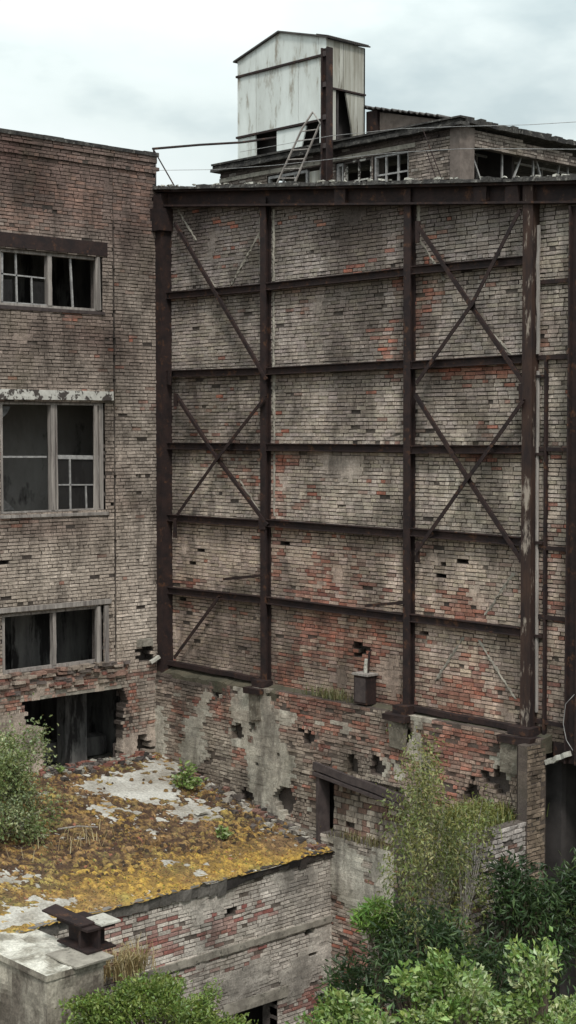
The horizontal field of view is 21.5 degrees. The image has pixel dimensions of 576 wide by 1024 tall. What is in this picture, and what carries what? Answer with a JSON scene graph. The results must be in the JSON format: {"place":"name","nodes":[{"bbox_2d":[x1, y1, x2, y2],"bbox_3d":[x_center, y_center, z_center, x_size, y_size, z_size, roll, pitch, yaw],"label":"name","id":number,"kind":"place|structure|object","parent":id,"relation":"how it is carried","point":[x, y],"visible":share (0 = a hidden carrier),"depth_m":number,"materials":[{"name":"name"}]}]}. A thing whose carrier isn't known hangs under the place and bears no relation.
{"place":"outdoors","nodes":[
{"label":"outdoors","id":0,"kind":"place"},
{"bbox_2d":[0,0,575,185],"label":"sky","id":1,"kind":"structure","parent":0,"point":[142,75],"materials":[{"name":"white"}]},
{"bbox_2d":[159,148,575,170],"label":"overhead cable","id":2,"kind":"object","parent":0,"point":[383,153],"visible":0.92,"depth_m":34.15,"materials":[{"name":"grey metal"}]},
{"bbox_2d":[241,122,570,151],"bbox_3d":[2.657,-8.693,35.315,0.012,0.886,11.447,-3,4,-43],"label":"overhead cable","id":3,"kind":"object","parent":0,"point":[409,128],"visible":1,"depth_m":35.17,"materials":[{"name":"grey metal"}]},
{"bbox_2d":[432,793,549,839],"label":"grass","id":4,"kind":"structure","parent":0,"point":[508,816],"depth_m":27.48,"materials":[{"name":"green plant"}]},
{"label":"ground","id":5,"kind":"structure","parent":0,"visible":0},
{"bbox_2d":[0,929,105,1023],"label":"wing wall","id":6,"kind":"structure","parent":5,"relation":"on","point":[36,983],"depth_m":24.67,"materials":[{"name":"grey concrete"}]},
{"bbox_2d":[46,947,113,969],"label":"stone slab","id":7,"kind":"structure","parent":6,"relation":"on","point":[72,958],"depth_m":24.79,"materials":[{"name":"concrete"}]},
{"bbox_2d":[42,904,120,954],"bbox_3d":[-3.455,6.933,25.389,0.760,0.565,1.190,-3,4,-43],"label":"beam stub","id":8,"kind":"object","parent":7,"relation":"on","point":[87,933],"visible":1,"depth_m":25.21,"materials":[{"name":"metal"}]},
{"bbox_2d":[0,128,159,773],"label":"factory building","id":9,"kind":"structure","parent":5,"relation":"on","point":[78,596],"depth_m":34.37,"materials":[{"name":"brick"}]},
{"bbox_2d":[0,248,104,314],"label":"window","id":10,"kind":"structure","parent":9,"relation":"in","point":[48,307],"depth_m":33.20,"materials":[{"name":"grey wood"}]},
{"bbox_2d":[0,401,108,518],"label":"window","id":11,"kind":"structure","parent":9,"relation":"in","point":[98,482],"depth_m":33.53,"materials":[{"name":"grey wood"}]},
{"bbox_2d":[2,605,108,673],"bbox_3d":[-5.162,2.810,33.668,2.796,1.352,0.250,-3,4,-43],"label":"window","id":12,"kind":"structure","parent":9,"relation":"in","point":[97,609],"depth_m":33.87,"materials":[{"name":"grey wood"}]},
{"bbox_2d":[149,655,159,663],"bbox_3d":[-3.092,3.424,35.291,0.258,0.182,0.100,-2,3,-30],"label":"brick","id":13,"kind":"object","parent":9,"relation":"attached to","point":[154,659],"visible":1,"depth_m":35.26,"materials":[{"name":"concrete"}]},
{"bbox_2d":[55,967,258,1023],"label":"bush","id":14,"kind":"object","parent":5,"relation":"on","point":[162,991],"visible":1,"depth_m":23.85,"materials":[{"name":"green plant"}]},
{"bbox_2d":[0,753,333,1023],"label":"brick outbuilding","id":15,"kind":"structure","parent":5,"relation":"on","point":[259,943],"depth_m":29.96,"materials":[{"name":"brick"}]},
{"bbox_2d":[0,693,68,847],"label":"birch tree","id":16,"kind":"object","parent":15,"relation":"on","point":[18,794],"visible":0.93,"depth_m":29.52,"materials":[{"name":"green plant"}]},
{"bbox_2d":[103,932,162,981],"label":"dry grass","id":17,"kind":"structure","parent":15,"relation":"on","point":[130,965],"depth_m":27.28,"materials":[{"name":"beige plant"}]},
{"bbox_2d":[0,756,311,891],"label":"moss","id":18,"kind":"object","parent":15,"relation":"on","point":[201,794],"visible":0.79,"depth_m":30.68,"materials":[{"name":"brown plant"}]},
{"bbox_2d":[0,752,331,933],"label":"moss","id":19,"kind":"object","parent":15,"relation":"on","point":[62,877],"visible":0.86,"depth_m":30.04,"materials":[{"name":"yellow plant"}]},
{"bbox_2d":[56,763,65,773],"bbox_3d":[-4.999,5.638,33.410,0.226,0.266,0.309,-1,3,-20],"label":"weed","id":20,"kind":"object","parent":19,"relation":"on","point":[60,769],"visible":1,"depth_m":33.39,"materials":[{"name":"green plant"}]},
{"bbox_2d":[4,819,118,861],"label":"dry grass","id":21,"kind":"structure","parent":19,"relation":"on","point":[80,843],"depth_m":29.88,"materials":[{"name":"brown plant"}]},
{"bbox_2d":[57,825,97,829],"bbox_3d":[-4.215,6.333,30.473,0.850,0.098,0.040,-2,3,-28],"label":"stick","id":22,"kind":"object","parent":19,"relation":"on","point":[76,826],"visible":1,"depth_m":30.43,"materials":[{"name":"grey wood"}]},
{"bbox_2d":[39,751,154,780],"bbox_3d":[-4.201,5.687,34.127,3.024,0.248,0.778,-3,4,-43],"label":"rubble","id":23,"kind":"object","parent":19,"relation":"on","point":[90,764],"visible":0.95,"depth_m":34.10,"materials":[{"name":"grey concrete"}]},
{"bbox_2d":[193,808,209,814],"bbox_3d":[-1.842,6.364,32.268,0.306,0.109,0.214,-3,4,-43],"label":"stone","id":24,"kind":"object","parent":19,"relation":"on","point":[200,811],"visible":1,"depth_m":32.23,"materials":[{"name":"stone"}]},
{"bbox_2d":[215,824,232,840],"bbox_3d":[-1.295,6.559,31.033,0.298,0.345,0.436,-3,4,-43],"label":"weed","id":25,"kind":"object","parent":19,"relation":"on","point":[225,835],"visible":1,"depth_m":31.03,"materials":[{"name":"green plant"}]},
{"bbox_2d":[171,766,326,850],"bbox_3d":[-1.101,6.409,32.727,1.092,1.032,4.764,-3,4,-43],"label":"rubble","id":26,"kind":"object","parent":19,"relation":"on","point":[267,816],"visible":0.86,"depth_m":32.45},
{"bbox_2d":[170,758,207,789],"bbox_3d":[-2.236,5.756,33.415,0.845,0.765,0.751,1,3,25],"label":"weed","id":27,"kind":"object","parent":15,"relation":"on","point":[186,780],"visible":1,"depth_m":33.42,"materials":[{"name":"green plant"}]},
{"bbox_2d":[284,981,404,1023],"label":"bush","id":28,"kind":"object","parent":5,"relation":"on","point":[354,1009],"visible":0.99,"depth_m":18.87,"materials":[{"name":"green plant"}]},
{"bbox_2d":[308,941,400,1023],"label":"shrub","id":29,"kind":"object","parent":5,"relation":"on","point":[353,974],"visible":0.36,"depth_m":25.63,"materials":[{"name":"green plant"}]},
{"bbox_2d":[154,204,575,1022],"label":"factory hall","id":30,"kind":"structure","parent":5,"relation":"on","point":[310,764],"depth_m":30.92,"materials":[{"name":"brick"}]},
{"bbox_2d":[321,46,332,182],"bbox_3d":[0.962,-8.649,37.798,0.200,5.700,0.230,-3,4,-43],"label":"steel mast","id":31,"kind":"object","parent":30,"relation":"on","point":[327,106],"visible":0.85,"depth_m":37.68,"materials":[{"name":"brown metal"}]},
{"bbox_2d":[276,112,320,182],"bbox_3d":[0.347,-9.185,38.459,1.634,1.867,0.360,3,4,40],"label":"ladder","id":32,"kind":"object","parent":31,"relation":"attached to","point":[307,152],"visible":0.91,"depth_m":38.42,"materials":[{"name":"grey metal"}]},
{"bbox_2d":[293,682,371,704],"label":"grass","id":33,"kind":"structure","parent":30,"relation":"on","point":[333,695],"depth_m":31.42,"materials":[{"name":"green plant"}]},
{"bbox_2d":[320,826,393,852],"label":"grass","id":34,"kind":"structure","parent":30,"relation":"on","point":[358,838],"depth_m":30.68,"materials":[{"name":"green plant"}]},
{"bbox_2d":[153,185,567,774],"bbox_3d":[0.899,-1.238,31.044,0.546,11.690,11.680,-3,4,-43],"label":"steel grid","id":35,"kind":"object","parent":30,"relation":"attached to","point":[526,730],"visible":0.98,"depth_m":29.81,"materials":[{"name":"metal"}]},
{"bbox_2d":[149,173,575,231],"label":"parapet beam","id":36,"kind":"structure","parent":30,"relation":"on","point":[556,189],"depth_m":30.16,"materials":[{"name":"metal"}]},
{"bbox_2d":[152,137,276,185],"bbox_3d":[-1.767,-8.467,36.860,0.809,1.952,4.581,2,3,30],"label":"pipe railing","id":37,"kind":"object","parent":36,"relation":"on","point":[206,144],"visible":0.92,"depth_m":36.42,"materials":[{"name":"metal"}]},
{"bbox_2d":[352,649,377,704],"bbox_3d":[1.553,3.321,30.716,0.320,1.099,0.440,-3,4,-43],"label":"junction box","id":38,"kind":"object","parent":30,"relation":"on","point":[365,687],"visible":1,"depth_m":30.63,"materials":[{"name":"metal"}]},
{"bbox_2d":[355,677,365,702],"bbox_3d":[1.453,3.590,30.637,0.011,0.490,0.300,-3,4,-43],"label":"door","id":39,"kind":"structure","parent":38,"relation":"in","point":[360,683],"depth_m":30.62,"materials":[{"name":"grey metal"}]},
{"bbox_2d":[333,783,404,845],"bbox_3d":[1.757,6.170,30.811,0.136,1.441,2.280,-3,4,-43],"label":"blocked doorway","id":40,"kind":"structure","parent":30,"relation":"in","point":[352,812],"depth_m":31.02,"materials":[{"name":"brick"}]},
{"bbox_2d":[210,115,575,184],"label":"flat roofed building","id":41,"kind":"structure","parent":30,"relation":"on","point":[542,154],"depth_m":37.19,"materials":[{"name":"brick"}]},
{"bbox_2d":[268,170,319,182],"bbox_3d":[0.179,-7.978,39.320,0.100,1.600,1.950,-3,4,-43],"label":"window","id":42,"kind":"structure","parent":41,"relation":"in","point":[313,176],"depth_m":38.90,"materials":[{"name":"grey wood"}]},
{"bbox_2d":[233,31,370,158],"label":"rooftop tower","id":43,"kind":"structure","parent":41,"relation":"on","point":[278,77],"depth_m":40.67,"materials":[{"name":"metal"}]},
{"bbox_2d":[337,163,343,180],"bbox_3d":[1.342,-7.912,38.075,0.100,1.600,0.260,-3,4,-43],"label":"window","id":44,"kind":"structure","parent":41,"relation":"in","point":[339,166],"depth_m":38.06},
{"bbox_2d":[343,157,371,181],"bbox_3d":[1.758,-7.909,37.628,0.100,1.640,1.000,-3,4,-43],"label":"window","id":45,"kind":"structure","parent":41,"relation":"in","point":[358,161],"depth_m":37.58,"materials":[{"name":"grey wood"}]},
{"bbox_2d":[375,151,407,181],"bbox_3d":[2.542,-7.854,36.789,0.100,1.620,1.140,-3,4,-43],"label":"window","id":46,"kind":"structure","parent":41,"relation":"in","point":[386,156],"depth_m":36.88,"materials":[{"name":"grey wood"}]},
{"bbox_2d":[364,105,449,133],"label":"roof shed","id":47,"kind":"structure","parent":41,"relation":"on","point":[379,118],"depth_m":40.11,"materials":[{"name":"metal"}]},
{"bbox_2d":[422,128,440,176],"bbox_3d":[3.342,-8.282,35.189,0.022,1.301,0.645,-3,4,-43],"label":"stay wire","id":48,"kind":"object","parent":30,"relation":"attached to","point":[431,152],"visible":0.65,"depth_m":35.19,"materials":[{"name":"metal"}]},
{"bbox_2d":[534,371,544,711],"bbox_3d":[4.552,0.554,27.526,0.100,6.200,0.200,-3,4,-43],"label":"downpipe","id":49,"kind":"object","parent":30,"relation":"attached to","point":[537,542],"visible":1,"depth_m":27.53,"materials":[{"name":"grey metal"}]},
{"bbox_2d":[563,694,574,750],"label":"cable","id":50,"kind":"object","parent":30,"relation":"hanging from","point":[563,723],"visible":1,"depth_m":26.69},
{"bbox_2d":[564,206,575,765],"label":"steel column","id":51,"kind":"structure","parent":30,"relation":"attached to","point":[570,655],"depth_m":26.85,"materials":[{"name":"brown metal"}]},
{"bbox_2d":[347,889,403,1015],"bbox_3d":[1.449,9.130,24.491,1.152,6.192,1.105,0,3,-5],"label":"shrub","id":52,"kind":"object","parent":5,"relation":"on","point":[362,917],"visible":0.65,"depth_m":24.17,"materials":[{"name":"green plant"}]},
{"bbox_2d":[354,875,493,1022],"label":"shrub","id":53,"kind":"object","parent":5,"relation":"on","point":[436,939],"visible":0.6,"depth_m":23.65,"materials":[{"name":"green plant"}]},
{"bbox_2d":[367,725,496,992],"bbox_3d":[2.322,7.724,24.864,1.962,8.964,4.086,1,3,18],"label":"birch tree","id":54,"kind":"object","parent":5,"relation":"on","point":[421,838],"visible":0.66,"depth_m":24.18,"materials":[{"name":"green plant"}]},
{"bbox_2d":[384,944,517,1023],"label":"bush","id":55,"kind":"object","parent":5,"relation":"on","point":[433,996],"visible":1,"depth_m":19.66,"materials":[{"name":"green plant"}]},
{"bbox_2d":[393,743,545,1023],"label":"brick wall","id":56,"kind":"structure","parent":5,"relation":"on","point":[524,829],"depth_m":27.05,"materials":[{"name":"brick"}]},
{"bbox_2d":[441,784,504,954],"bbox_3d":[3.012,8.223,25.422,1.170,7.908,2.844,0,3,7],"label":"birch tree","id":57,"kind":"object","parent":5,"relation":"on","point":[470,834],"visible":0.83,"depth_m":24.75,"materials":[{"name":"green plant"}]},
{"bbox_2d":[422,924,571,1023],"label":"shrub","id":58,"kind":"object","parent":5,"relation":"on","point":[488,958],"visible":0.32,"depth_m":23.95,"materials":[{"name":"green plant"}]},
{"bbox_2d":[475,845,560,1018],"bbox_3d":[3.762,8.857,25.505,1.358,6.633,1.514,-3,4,-43],"label":"shrub","id":59,"kind":"object","parent":5,"relation":"on","point":[508,879],"visible":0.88,"depth_m":25.26,"materials":[{"name":"green plant"}]},
{"bbox_2d":[472,868,575,1017],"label":"shrub","id":60,"kind":"object","parent":5,"relation":"on","point":[558,934],"visible":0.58,"depth_m":25.22,"materials":[{"name":"green plant"}]},
{"bbox_2d":[497,926,575,1023],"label":"bush","id":61,"kind":"object","parent":5,"relation":"on","point":[560,1009],"visible":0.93,"depth_m":20.66,"materials":[{"name":"green plant"}]},
{"bbox_2d":[537,847,575,992],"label":"shrub","id":62,"kind":"object","parent":5,"relation":"on","point":[569,880],"visible":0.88,"depth_m":25.38,"materials":[{"name":"green plant"}]}
]}

